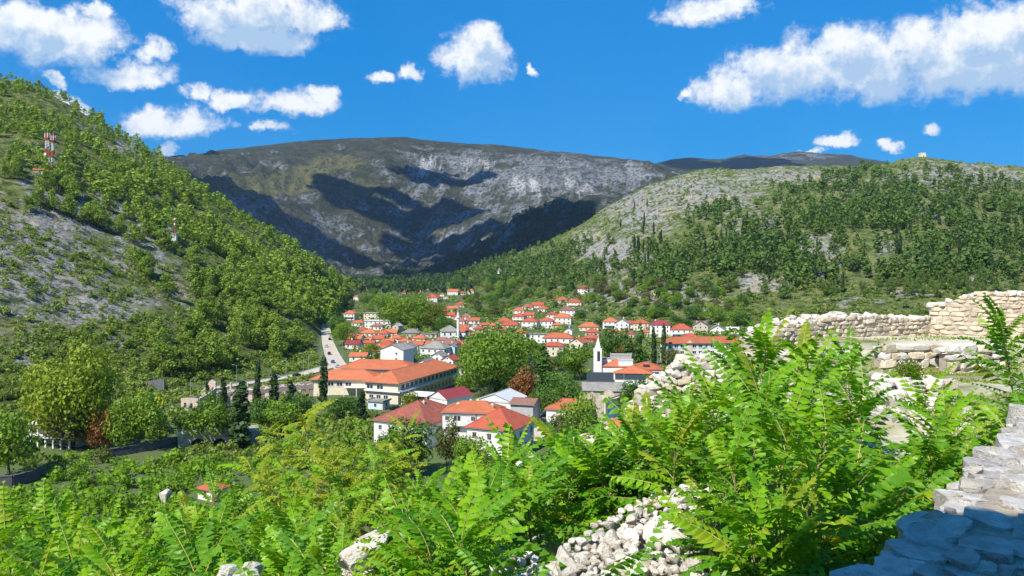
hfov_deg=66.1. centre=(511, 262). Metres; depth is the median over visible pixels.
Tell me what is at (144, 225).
pine tree
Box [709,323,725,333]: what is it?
house
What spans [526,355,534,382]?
blue spruce
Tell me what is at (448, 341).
house
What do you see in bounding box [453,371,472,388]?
tree
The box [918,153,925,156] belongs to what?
hilltop tower
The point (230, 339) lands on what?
pine tree
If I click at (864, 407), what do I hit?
sapling
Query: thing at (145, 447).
embankment wall
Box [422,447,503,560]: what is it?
sapling
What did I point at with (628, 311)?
tree
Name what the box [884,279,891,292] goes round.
pine tree
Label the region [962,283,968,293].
pine tree
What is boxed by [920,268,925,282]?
pine tree
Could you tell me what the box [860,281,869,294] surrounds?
pine tree
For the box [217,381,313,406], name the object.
ruined arcade
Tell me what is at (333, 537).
shrub
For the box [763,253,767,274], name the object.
cypress
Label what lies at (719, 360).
sapling
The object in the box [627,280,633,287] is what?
tree
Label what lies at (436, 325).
tree
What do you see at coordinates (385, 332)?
house
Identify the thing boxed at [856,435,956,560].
sapling
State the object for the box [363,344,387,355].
house
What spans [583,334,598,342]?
house
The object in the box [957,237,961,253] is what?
cypress
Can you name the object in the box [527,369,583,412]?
tree
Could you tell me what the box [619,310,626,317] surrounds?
tree
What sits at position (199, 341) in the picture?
pine tree
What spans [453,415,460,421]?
window
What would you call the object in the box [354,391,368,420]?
cypress
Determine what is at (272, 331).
pine tree
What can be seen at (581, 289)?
house
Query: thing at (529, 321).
house
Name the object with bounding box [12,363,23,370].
bush
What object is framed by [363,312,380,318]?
building
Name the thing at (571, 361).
tree
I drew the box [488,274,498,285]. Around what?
tree
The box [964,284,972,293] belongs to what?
pine tree
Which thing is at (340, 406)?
tree
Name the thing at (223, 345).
pine tree
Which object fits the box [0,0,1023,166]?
sky
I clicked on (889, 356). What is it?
wall
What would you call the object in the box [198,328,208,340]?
pine tree
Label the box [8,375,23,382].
bush
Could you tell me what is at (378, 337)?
house
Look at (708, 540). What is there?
sapling
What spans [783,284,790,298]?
pine tree
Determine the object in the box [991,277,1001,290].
pine tree
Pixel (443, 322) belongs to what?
tree
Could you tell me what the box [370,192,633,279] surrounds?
hill
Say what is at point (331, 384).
window
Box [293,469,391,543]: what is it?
feathery tree
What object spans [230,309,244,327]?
pine tree
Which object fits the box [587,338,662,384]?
church
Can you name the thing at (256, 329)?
pine tree
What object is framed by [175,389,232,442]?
tree
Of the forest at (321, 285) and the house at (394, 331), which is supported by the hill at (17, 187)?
the forest at (321, 285)
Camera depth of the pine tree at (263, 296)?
491.56 m
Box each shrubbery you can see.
[0,328,384,469]
[270,287,801,439]
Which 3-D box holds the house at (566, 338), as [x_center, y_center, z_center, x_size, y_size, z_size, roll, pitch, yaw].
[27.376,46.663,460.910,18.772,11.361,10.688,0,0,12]
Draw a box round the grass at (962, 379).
[665,334,1023,487]
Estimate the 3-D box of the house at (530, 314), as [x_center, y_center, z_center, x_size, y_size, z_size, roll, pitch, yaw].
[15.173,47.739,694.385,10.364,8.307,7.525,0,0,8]
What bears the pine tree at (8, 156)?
on the hill at (17, 187)
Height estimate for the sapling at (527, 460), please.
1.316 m
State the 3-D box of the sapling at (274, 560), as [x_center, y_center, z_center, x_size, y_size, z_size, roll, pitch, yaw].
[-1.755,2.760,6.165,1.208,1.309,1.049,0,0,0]
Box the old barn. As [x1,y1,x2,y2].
[581,382,624,401]
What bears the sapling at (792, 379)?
on the ground at (896, 432)
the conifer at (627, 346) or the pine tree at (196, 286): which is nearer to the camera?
the conifer at (627, 346)
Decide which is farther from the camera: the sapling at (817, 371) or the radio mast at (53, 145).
the radio mast at (53, 145)
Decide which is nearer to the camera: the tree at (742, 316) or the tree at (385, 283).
the tree at (742, 316)
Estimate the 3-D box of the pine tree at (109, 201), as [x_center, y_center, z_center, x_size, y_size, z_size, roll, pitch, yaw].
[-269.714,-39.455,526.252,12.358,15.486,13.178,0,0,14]
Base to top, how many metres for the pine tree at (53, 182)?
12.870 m
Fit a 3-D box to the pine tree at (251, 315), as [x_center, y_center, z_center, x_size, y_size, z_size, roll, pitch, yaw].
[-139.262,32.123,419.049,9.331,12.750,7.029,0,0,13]
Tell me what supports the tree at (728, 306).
on the hill at (754, 281)
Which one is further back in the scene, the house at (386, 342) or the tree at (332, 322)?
the tree at (332, 322)
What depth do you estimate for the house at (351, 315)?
679.12 m
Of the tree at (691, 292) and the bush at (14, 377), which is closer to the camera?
the bush at (14, 377)
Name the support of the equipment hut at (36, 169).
on the hill at (17, 187)
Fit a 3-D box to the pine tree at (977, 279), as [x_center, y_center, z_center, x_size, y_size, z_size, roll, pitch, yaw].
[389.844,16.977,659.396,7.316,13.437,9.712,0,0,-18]
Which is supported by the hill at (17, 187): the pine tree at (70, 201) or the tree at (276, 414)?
the pine tree at (70, 201)
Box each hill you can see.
[0,78,369,405]
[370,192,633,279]
[386,157,1023,324]
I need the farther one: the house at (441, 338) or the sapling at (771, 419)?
the house at (441, 338)
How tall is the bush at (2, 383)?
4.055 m
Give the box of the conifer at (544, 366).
[534,340,556,386]
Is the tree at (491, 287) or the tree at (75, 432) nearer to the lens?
the tree at (75, 432)
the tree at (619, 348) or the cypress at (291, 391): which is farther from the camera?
the tree at (619, 348)
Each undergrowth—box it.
[0,410,406,575]
[322,345,946,575]
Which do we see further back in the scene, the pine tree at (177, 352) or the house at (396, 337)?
the house at (396, 337)
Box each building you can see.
[27,417,88,449]
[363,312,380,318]
[364,319,395,327]
[659,336,738,362]
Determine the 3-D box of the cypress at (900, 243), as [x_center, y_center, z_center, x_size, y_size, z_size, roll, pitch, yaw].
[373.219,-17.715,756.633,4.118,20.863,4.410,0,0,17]
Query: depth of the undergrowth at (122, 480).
186.20 m
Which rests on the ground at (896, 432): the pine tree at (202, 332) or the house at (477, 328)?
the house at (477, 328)
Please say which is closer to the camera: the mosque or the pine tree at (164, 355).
the pine tree at (164, 355)
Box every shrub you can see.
[4,528,90,575]
[34,556,85,575]
[81,532,163,573]
[229,512,292,561]
[254,491,353,546]
[300,527,361,551]
[325,492,394,539]
[350,500,420,540]
[351,522,431,568]
[526,451,619,530]
[589,446,705,513]
[855,494,910,563]
[892,358,927,378]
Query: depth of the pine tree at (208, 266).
487.80 m
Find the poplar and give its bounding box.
[18,330,119,447]
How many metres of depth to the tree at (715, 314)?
599.76 m
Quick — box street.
[534,416,545,440]
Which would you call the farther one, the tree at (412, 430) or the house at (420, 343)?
the house at (420, 343)
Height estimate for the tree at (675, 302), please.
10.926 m
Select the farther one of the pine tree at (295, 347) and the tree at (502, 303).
the tree at (502, 303)
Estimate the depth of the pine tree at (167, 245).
513.07 m
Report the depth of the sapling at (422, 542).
5.02 m
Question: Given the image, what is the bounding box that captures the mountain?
[162,137,889,279]
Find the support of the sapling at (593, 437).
on the ground at (896, 432)
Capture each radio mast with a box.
[44,133,50,169]
[50,135,55,169]
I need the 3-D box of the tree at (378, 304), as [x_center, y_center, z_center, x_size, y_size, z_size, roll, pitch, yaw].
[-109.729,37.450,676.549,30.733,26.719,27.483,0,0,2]
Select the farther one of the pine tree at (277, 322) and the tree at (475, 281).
the tree at (475, 281)
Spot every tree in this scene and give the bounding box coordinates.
[0,163,9,178]
[0,408,45,474]
[2,149,11,163]
[6,152,24,174]
[6,154,26,169]
[6,160,23,178]
[7,143,18,154]
[20,194,37,210]
[30,190,40,210]
[34,185,46,208]
[35,168,55,189]
[35,409,92,449]
[44,170,59,185]
[45,187,61,211]
[54,170,66,190]
[57,195,78,216]
[58,175,73,192]
[60,364,121,417]
[62,181,83,197]
[66,204,77,213]
[69,173,79,187]
[75,207,92,224]
[77,179,88,197]
[81,419,100,448]
[82,202,97,222]
[85,409,117,448]
[87,207,99,225]
[87,506,216,574]
[89,208,108,228]
[90,205,107,226]
[91,199,104,210]
[97,192,120,210]
[98,204,111,216]
[98,395,148,446]
[102,217,113,232]
[111,220,126,232]
[113,212,126,233]
[121,224,145,244]
[121,243,131,256]
[122,389,171,442]
[124,244,141,264]
[131,247,145,263]
[134,226,146,236]
[136,209,157,224]
[136,256,153,272]
[137,256,155,277]
[140,219,152,235]
[141,221,156,235]
[142,250,158,265]
[142,264,153,277]
[144,339,166,363]
[147,316,172,337]
[148,225,159,238]
[151,229,170,247]
[151,272,179,295]
[151,328,176,349]
[153,342,181,369]
[154,228,172,242]
[160,232,174,250]
[168,346,186,367]
[172,240,182,254]
[172,406,202,441]
[175,335,194,350]
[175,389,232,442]
[176,317,196,337]
[177,314,200,336]
[178,443,392,568]
[178,467,312,562]
[180,330,192,345]
[180,348,201,371]
[183,245,204,260]
[184,242,197,256]
[184,263,205,280]
[184,337,195,354]
[186,248,200,264]
[186,265,203,283]
[187,277,205,298]
[187,314,204,335]
[187,335,207,356]
[190,346,214,367]
[192,298,210,319]
[195,319,217,339]
[195,331,211,347]
[196,299,215,322]
[197,268,207,285]
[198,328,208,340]
[200,289,212,302]
[200,337,228,367]
[201,277,217,292]
[203,285,214,296]
[204,273,218,290]
[205,263,214,273]
[206,331,227,354]
[206,407,232,440]
[207,267,220,285]
[207,270,220,288]
[207,296,216,309]
[208,298,228,324]
[211,348,228,368]
[214,269,221,285]
[217,293,225,304]
[217,399,429,543]
[218,275,229,291]
[219,341,233,365]
[220,282,235,297]
[221,282,236,300]
[222,331,240,354]
[224,296,236,310]
[226,265,238,276]
[226,310,252,333]
[227,305,251,325]
[228,282,251,299]
[230,273,243,282]
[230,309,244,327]
[231,300,247,312]
[232,278,237,287]
[232,284,244,300]
[233,318,251,344]
[234,291,244,303]
[241,271,250,283]
[242,286,253,302]
[242,298,256,311]
[244,279,257,294]
[244,328,261,343]
[245,292,263,305]
[245,313,256,326]
[247,396,278,425]
[248,312,256,327]
[248,323,265,337]
[249,304,261,314]
[249,329,260,348]
[250,284,260,296]
[250,328,268,349]
[251,312,259,323]
[252,280,263,292]
[254,296,264,306]
[255,317,270,331]
[256,287,267,301]
[257,307,265,322]
[259,308,269,317]
[261,398,302,427]
[263,291,274,307]
[263,328,272,348]
[265,326,291,346]
[265,327,280,344]
[265,332,287,353]
[265,343,282,356]
[269,291,287,308]
[269,308,278,313]
[269,330,289,349]
[271,319,291,335]
[277,289,287,300]
[278,301,294,317]
[281,393,315,418]
[283,329,296,350]
[284,319,292,327]
[285,337,300,350]
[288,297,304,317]
[289,325,300,344]
[292,318,309,337]
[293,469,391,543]
[296,327,309,345]
[300,305,317,325]
[326,315,347,328]
[326,397,356,418]
[326,436,445,528]
[328,322,360,341]
[345,301,354,307]
[359,292,370,303]
[361,343,380,355]
[365,305,373,310]
[367,291,399,317]
[371,288,379,293]
[375,431,405,470]
[376,295,417,326]
[377,415,438,478]
[383,280,392,285]
[388,292,425,315]
[399,390,418,405]
[400,293,437,328]
[406,313,429,327]
[414,352,418,362]
[419,301,448,330]
[433,318,440,329]
[435,416,459,465]
[436,311,451,330]
[450,274,461,284]
[451,433,492,470]
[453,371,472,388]
[455,325,538,392]
[455,338,497,387]
[462,294,471,299]
[465,294,475,302]
[466,331,482,347]
[471,276,480,285]
[472,297,481,306]
[473,305,484,311]
[480,308,487,315]
[481,324,503,342]
[484,284,490,292]
[484,294,496,301]
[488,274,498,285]
[488,285,495,291]
[488,299,496,306]
[489,306,499,316]
[490,375,526,391]
[491,290,501,299]
[495,280,506,289]
[496,306,503,315]
[497,330,521,342]
[498,300,505,307]
[503,289,513,298]
[505,299,515,307]
[505,365,539,397]
[506,278,516,284]
[507,283,518,290]
[509,345,538,369]
[511,292,522,301]
[513,297,520,304]
[514,277,525,284]
[521,286,532,296]
[521,341,539,354]
[525,279,534,286]
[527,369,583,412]
[532,350,541,365]
[534,290,544,297]
[542,278,550,287]
[542,356,556,369]
[545,292,552,297]
[545,414,572,436]
[554,348,573,371]
[556,392,602,434]
[559,344,592,379]
[560,279,568,285]
[563,285,572,290]
[573,309,586,320]
[589,293,595,300]
[589,303,595,310]
[591,273,601,281]
[592,317,606,327]
[595,280,607,293]
[596,294,606,304]
[597,304,608,311]
[599,276,608,284]
[599,327,622,354]
[604,286,613,295]
[609,281,619,291]
[611,290,622,301]
[616,342,635,352]
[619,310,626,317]
[619,378,647,405]
[621,278,627,284]
[623,307,633,315]
[625,298,635,306]
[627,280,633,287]
[632,296,639,302]
[637,285,644,290]
[638,306,647,314]
[639,289,653,299]
[640,297,649,304]
[643,282,651,289]
[646,276,654,288]
[646,306,658,316]
[654,277,664,287]
[655,287,668,299]
[656,300,668,310]
[656,308,666,315]
[659,291,669,302]
[662,348,682,362]
[664,281,672,289]
[664,309,672,315]
[667,296,677,306]
[668,279,679,289]
[669,313,683,323]
[671,297,681,308]
[672,292,683,299]
[682,305,700,318]
[682,319,693,326]
[683,296,690,304]
[684,288,695,297]
[693,283,702,289]
[694,297,704,304]
[695,310,705,319]
[701,283,709,291]
[704,304,725,324]
[706,278,714,286]
[707,287,713,299]
[707,288,719,293]
[712,299,720,306]
[719,287,726,294]
[722,306,743,325]
[723,283,732,291]
[723,297,733,304]
[724,302,732,311]
[730,280,739,285]
[735,311,750,324]
[736,295,747,302]
[745,287,752,296]
[759,282,770,292]
[776,286,786,299]
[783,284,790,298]
[816,277,824,287]
[822,283,832,295]
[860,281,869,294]
[873,276,884,287]
[876,276,883,286]
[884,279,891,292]
[889,279,897,292]
[898,272,903,285]
[902,274,909,283]
[903,278,910,288]
[907,278,916,293]
[907,284,914,294]
[913,279,919,292]
[919,283,929,294]
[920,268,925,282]
[923,273,931,282]
[926,280,934,290]
[931,283,941,297]
[939,267,944,278]
[939,278,945,287]
[945,275,954,287]
[951,275,960,286]
[951,282,957,291]
[958,272,965,284]
[960,271,971,285]
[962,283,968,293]
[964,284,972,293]
[965,276,971,285]
[973,276,982,285]
[973,282,981,291]
[975,269,985,279]
[980,269,990,281]
[982,278,986,288]
[988,270,994,284]
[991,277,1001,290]
[1010,277,1018,289]
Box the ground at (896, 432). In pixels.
[0,288,1023,575]
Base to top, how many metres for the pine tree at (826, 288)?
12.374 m
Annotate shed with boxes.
[476,388,526,409]
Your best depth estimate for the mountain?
4312.26 m
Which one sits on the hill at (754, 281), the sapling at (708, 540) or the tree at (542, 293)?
the tree at (542, 293)
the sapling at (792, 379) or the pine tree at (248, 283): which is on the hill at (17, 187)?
the pine tree at (248, 283)
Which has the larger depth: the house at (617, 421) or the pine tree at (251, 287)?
the pine tree at (251, 287)
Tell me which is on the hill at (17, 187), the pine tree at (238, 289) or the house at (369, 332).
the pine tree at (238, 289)
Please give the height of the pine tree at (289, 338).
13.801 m
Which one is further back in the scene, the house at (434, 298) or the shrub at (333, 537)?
the house at (434, 298)
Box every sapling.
[0,478,90,575]
[0,481,76,575]
[0,504,128,575]
[1,526,94,575]
[2,502,98,573]
[12,516,97,575]
[36,489,186,574]
[78,510,145,574]
[80,511,145,575]
[80,538,173,575]
[95,508,221,575]
[144,514,242,575]
[146,491,229,575]
[159,501,248,573]
[172,493,252,572]
[187,513,236,573]
[188,549,257,575]
[193,517,310,575]
[217,492,311,562]
[218,507,321,562]
[233,542,340,575]
[245,501,342,571]
[247,473,328,545]
[252,537,322,575]
[268,523,357,575]
[306,544,405,575]
[312,500,438,575]
[315,519,378,570]
[347,473,485,575]
[370,487,533,575]
[374,498,485,575]
[382,456,494,574]
[413,460,535,549]
[414,471,545,575]
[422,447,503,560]
[430,446,553,568]
[460,453,596,557]
[468,424,534,486]
[482,417,555,531]
[484,461,572,549]
[505,429,572,534]
[512,426,635,535]
[528,415,600,469]
[537,427,624,514]
[552,413,652,525]
[558,419,622,444]
[575,428,642,487]
[580,392,664,489]
[580,414,679,528]
[600,391,683,469]
[600,393,712,515]
[604,426,711,514]
[625,373,751,491]
[636,389,821,574]
[637,360,733,463]
[653,455,780,558]
[661,344,757,474]
[661,482,822,575]
[667,341,816,500]
[678,367,872,553]
[690,304,827,469]
[694,461,874,575]
[696,383,883,572]
[697,347,762,449]
[716,342,839,516]
[739,416,917,557]
[753,335,841,460]
[762,487,895,574]
[763,319,875,469]
[799,357,909,472]
[803,471,924,563]
[810,439,946,563]
[813,324,900,453]
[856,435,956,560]
[857,405,973,504]
[862,385,1004,491]
[887,360,995,469]
[899,433,979,489]
[952,293,1023,437]
[957,384,1023,456]
[958,415,1005,449]
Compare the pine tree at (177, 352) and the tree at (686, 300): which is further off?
the tree at (686, 300)
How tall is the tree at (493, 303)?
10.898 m
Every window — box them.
[327,382,334,386]
[336,382,342,386]
[366,384,373,388]
[376,385,383,389]
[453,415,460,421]
[487,433,491,440]
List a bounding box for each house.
[181,380,216,409]
[343,310,358,319]
[344,333,365,341]
[344,339,362,348]
[348,350,369,361]
[351,319,364,325]
[359,329,378,336]
[363,338,376,344]
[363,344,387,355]
[369,323,385,329]
[371,398,447,448]
[372,334,385,341]
[375,329,390,337]
[376,340,394,344]
[381,340,413,362]
[385,328,398,335]
[388,334,405,342]
[392,322,402,332]
[398,337,410,342]
[401,328,421,336]
[406,341,418,356]
[409,339,424,349]
[411,334,428,341]
[416,357,433,363]
[419,341,450,356]
[421,332,437,337]
[426,293,440,301]
[428,386,473,404]
[431,349,447,360]
[436,335,447,340]
[440,399,505,444]
[441,353,459,370]
[444,338,460,347]
[445,311,455,317]
[447,289,458,294]
[447,306,458,310]
[450,341,457,354]
[454,302,464,306]
[456,318,465,324]
[460,327,472,339]
[461,313,471,319]
[464,406,533,457]
[466,316,480,323]
[472,325,484,332]
[479,322,489,326]
[496,317,513,324]
[502,321,518,328]
[512,307,525,313]
[512,313,526,322]
[517,329,528,336]
[521,317,538,328]
[522,304,534,309]
[523,312,534,316]
[529,332,548,342]
[532,302,544,307]
[537,306,548,311]
[539,317,554,327]
[542,332,574,347]
[544,398,593,423]
[545,341,564,355]
[546,311,557,318]
[552,313,572,324]
[552,322,563,328]
[555,296,567,302]
[560,306,576,315]
[564,326,572,334]
[567,298,582,307]
[569,335,587,351]
[577,286,588,294]
[578,322,598,330]
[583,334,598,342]
[584,390,622,422]
[585,328,599,336]
[602,317,618,328]
[606,418,621,427]
[615,317,629,330]
[623,331,634,337]
[633,319,648,330]
[643,329,649,336]
[649,320,670,336]
[670,323,692,336]
[681,333,696,336]
[692,320,708,332]
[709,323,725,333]
[725,326,738,333]
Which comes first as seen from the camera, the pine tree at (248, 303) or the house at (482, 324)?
the pine tree at (248, 303)
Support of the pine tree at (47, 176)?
on the hill at (17, 187)
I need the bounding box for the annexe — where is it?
[509,397,541,424]
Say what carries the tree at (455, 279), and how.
on the hill at (754, 281)
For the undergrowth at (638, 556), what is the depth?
4.42 m
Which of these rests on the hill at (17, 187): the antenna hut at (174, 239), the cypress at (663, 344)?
the antenna hut at (174, 239)
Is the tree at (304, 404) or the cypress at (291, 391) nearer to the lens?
the tree at (304, 404)
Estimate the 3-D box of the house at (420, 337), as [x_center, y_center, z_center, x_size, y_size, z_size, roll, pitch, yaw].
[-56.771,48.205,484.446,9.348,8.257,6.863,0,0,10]
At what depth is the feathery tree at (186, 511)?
14.85 m
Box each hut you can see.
[32,168,43,175]
[171,216,177,241]
[195,483,229,501]
[367,397,391,409]
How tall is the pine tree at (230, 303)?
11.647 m
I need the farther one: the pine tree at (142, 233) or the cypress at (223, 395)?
the pine tree at (142, 233)
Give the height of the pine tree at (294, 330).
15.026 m
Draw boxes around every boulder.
[159,489,176,502]
[321,527,389,575]
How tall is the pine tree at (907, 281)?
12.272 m
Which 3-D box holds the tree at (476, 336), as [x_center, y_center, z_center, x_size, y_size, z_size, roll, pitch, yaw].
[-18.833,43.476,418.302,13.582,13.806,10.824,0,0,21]
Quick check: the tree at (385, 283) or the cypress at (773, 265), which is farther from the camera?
the tree at (385, 283)
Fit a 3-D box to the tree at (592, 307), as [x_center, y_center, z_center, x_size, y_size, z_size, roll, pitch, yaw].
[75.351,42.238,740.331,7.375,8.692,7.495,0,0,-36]
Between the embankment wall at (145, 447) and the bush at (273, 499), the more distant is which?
the embankment wall at (145, 447)
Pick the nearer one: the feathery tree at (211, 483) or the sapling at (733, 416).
the sapling at (733, 416)
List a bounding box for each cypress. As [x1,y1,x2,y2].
[205,381,209,394]
[219,377,227,410]
[227,380,251,447]
[252,360,261,404]
[268,369,279,400]
[285,381,296,409]
[317,355,328,403]
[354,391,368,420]
[636,236,639,249]
[651,326,657,362]
[660,229,662,243]
[660,323,666,363]
[717,258,720,276]
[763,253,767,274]
[768,266,770,281]
[772,256,775,276]
[786,222,789,237]
[813,261,816,276]
[840,272,844,291]
[895,234,898,253]
[899,234,902,252]
[925,253,928,273]
[931,241,934,261]
[937,208,940,223]
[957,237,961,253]
[989,253,992,267]
[992,260,995,275]
[1002,232,1006,248]
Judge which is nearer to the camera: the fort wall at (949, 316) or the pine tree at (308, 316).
the fort wall at (949, 316)
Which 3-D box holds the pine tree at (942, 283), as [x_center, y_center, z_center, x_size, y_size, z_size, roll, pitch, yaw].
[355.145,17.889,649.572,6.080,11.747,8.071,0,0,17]
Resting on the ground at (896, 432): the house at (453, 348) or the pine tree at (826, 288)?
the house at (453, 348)
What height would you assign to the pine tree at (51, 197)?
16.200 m
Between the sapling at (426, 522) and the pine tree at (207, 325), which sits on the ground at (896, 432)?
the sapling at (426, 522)
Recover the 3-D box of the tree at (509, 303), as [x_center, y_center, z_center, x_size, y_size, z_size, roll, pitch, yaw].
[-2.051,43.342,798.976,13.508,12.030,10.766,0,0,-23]
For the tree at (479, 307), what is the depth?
757.38 m
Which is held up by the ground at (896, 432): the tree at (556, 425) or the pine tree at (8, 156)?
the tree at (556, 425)
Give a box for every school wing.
[309,369,381,395]
[338,359,416,372]
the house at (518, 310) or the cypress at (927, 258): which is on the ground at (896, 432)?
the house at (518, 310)
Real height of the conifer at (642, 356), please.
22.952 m
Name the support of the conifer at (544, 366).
on the ground at (896, 432)
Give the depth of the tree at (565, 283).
932.45 m
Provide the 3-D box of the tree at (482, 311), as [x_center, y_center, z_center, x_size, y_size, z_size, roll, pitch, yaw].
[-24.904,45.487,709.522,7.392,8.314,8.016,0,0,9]
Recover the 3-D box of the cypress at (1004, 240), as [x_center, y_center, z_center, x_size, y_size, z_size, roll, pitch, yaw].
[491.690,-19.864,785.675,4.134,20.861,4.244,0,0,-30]
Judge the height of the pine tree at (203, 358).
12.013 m
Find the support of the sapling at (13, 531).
on the ground at (896, 432)
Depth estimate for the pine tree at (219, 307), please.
410.93 m
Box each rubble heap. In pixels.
[217,561,263,575]
[486,548,538,575]
[510,449,533,548]
[524,482,722,575]
[580,419,646,450]
[867,371,936,423]
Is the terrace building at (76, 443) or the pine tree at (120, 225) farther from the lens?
the pine tree at (120, 225)
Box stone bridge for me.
[178,425,259,446]
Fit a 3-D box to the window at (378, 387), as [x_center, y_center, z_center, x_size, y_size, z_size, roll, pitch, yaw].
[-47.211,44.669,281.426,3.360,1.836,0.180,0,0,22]
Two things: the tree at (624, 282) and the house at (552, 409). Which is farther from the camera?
the tree at (624, 282)
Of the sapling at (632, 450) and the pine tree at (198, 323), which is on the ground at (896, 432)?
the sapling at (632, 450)
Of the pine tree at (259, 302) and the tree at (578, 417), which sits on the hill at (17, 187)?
the pine tree at (259, 302)
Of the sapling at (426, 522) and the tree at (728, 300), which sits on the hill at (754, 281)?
the tree at (728, 300)
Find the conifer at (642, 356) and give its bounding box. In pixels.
[632,321,649,363]
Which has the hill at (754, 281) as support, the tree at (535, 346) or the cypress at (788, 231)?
the cypress at (788, 231)
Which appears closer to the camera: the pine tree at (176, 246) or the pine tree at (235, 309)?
the pine tree at (235, 309)
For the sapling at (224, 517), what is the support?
on the ground at (896, 432)
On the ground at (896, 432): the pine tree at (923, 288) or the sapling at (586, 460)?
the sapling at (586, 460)
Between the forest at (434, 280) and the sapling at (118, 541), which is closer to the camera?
the sapling at (118, 541)
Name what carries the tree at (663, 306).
on the hill at (754, 281)
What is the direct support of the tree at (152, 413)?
on the ground at (896, 432)
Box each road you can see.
[216,364,341,389]
[321,319,345,368]
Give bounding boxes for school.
[362,359,459,403]
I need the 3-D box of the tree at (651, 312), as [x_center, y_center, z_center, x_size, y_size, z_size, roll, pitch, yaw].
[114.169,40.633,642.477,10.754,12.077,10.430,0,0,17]
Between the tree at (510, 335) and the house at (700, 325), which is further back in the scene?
the house at (700, 325)
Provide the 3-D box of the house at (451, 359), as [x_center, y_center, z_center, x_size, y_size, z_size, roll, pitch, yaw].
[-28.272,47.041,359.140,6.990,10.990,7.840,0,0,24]
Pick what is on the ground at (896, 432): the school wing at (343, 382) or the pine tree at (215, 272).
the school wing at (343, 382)
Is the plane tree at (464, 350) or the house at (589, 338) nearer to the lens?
the plane tree at (464, 350)
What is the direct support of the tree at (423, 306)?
on the ground at (896, 432)
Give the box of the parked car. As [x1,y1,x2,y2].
[388,405,400,409]
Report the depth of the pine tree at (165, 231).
513.57 m
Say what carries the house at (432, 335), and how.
on the ground at (896, 432)
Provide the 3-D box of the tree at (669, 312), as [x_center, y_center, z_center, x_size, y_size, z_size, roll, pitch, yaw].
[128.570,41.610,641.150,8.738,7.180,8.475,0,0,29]
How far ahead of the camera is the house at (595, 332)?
520.68 m
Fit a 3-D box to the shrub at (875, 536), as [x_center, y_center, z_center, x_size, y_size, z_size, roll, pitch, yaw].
[3.195,2.307,6.614,1.174,0.837,1.075,0,0,0]
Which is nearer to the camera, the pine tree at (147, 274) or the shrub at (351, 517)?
the shrub at (351, 517)
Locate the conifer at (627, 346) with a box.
[619,326,636,360]
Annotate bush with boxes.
[0,360,15,371]
[0,378,9,388]
[2,389,12,397]
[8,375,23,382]
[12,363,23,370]
[13,384,27,394]
[62,513,84,530]
[63,467,79,480]
[65,459,92,475]
[87,444,112,463]
[87,476,97,484]
[91,484,120,506]
[108,492,135,514]
[135,533,158,550]
[153,470,189,490]
[159,480,185,493]
[194,451,223,468]
[263,488,285,504]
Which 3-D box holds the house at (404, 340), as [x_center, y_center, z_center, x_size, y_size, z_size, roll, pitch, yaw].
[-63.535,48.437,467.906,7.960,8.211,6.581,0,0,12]
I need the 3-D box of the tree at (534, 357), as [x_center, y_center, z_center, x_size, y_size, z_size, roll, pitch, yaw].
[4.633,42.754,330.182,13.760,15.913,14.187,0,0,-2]
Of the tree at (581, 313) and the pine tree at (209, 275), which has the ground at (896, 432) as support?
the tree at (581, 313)
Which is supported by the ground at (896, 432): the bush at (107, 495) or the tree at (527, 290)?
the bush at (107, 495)
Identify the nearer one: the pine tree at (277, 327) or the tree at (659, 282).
the pine tree at (277, 327)
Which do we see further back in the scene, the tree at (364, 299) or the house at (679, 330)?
the tree at (364, 299)
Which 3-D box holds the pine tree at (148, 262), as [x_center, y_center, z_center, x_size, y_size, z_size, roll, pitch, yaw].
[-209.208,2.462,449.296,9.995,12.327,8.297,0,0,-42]
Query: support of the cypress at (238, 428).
on the ground at (896, 432)
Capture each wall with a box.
[0,467,44,487]
[108,436,177,456]
[140,378,164,392]
[625,351,841,418]
[739,311,930,352]
[872,343,957,369]
[886,377,958,392]
[926,290,1023,336]
[933,343,1006,373]
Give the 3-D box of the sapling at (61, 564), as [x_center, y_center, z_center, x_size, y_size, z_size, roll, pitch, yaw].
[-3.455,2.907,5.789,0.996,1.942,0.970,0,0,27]
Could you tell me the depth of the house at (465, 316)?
671.32 m
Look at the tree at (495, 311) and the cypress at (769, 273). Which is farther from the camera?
the tree at (495, 311)
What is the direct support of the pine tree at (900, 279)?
on the hill at (754, 281)
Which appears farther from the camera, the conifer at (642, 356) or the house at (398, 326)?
the house at (398, 326)
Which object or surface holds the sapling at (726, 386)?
on the ground at (896, 432)
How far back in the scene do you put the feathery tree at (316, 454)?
22.74 m
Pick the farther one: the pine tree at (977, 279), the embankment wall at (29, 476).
the pine tree at (977, 279)
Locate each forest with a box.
[0,71,361,323]
[347,195,594,292]
[455,159,1023,299]
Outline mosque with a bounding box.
[440,307,459,338]
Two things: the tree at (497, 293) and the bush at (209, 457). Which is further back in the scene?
the tree at (497, 293)
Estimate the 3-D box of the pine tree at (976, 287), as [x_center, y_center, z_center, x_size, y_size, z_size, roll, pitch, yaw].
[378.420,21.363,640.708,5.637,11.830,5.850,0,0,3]
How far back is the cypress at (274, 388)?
278.21 m
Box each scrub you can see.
[0,155,253,389]
[446,158,1023,323]
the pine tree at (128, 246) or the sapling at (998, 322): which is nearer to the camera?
the sapling at (998, 322)
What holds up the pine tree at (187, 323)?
on the hill at (17, 187)
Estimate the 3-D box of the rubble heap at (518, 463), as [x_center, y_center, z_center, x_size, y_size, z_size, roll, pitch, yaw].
[0.134,3.952,11.495,0.606,2.243,2.009,0,0,0]
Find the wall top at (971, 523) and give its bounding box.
[829,403,1023,575]

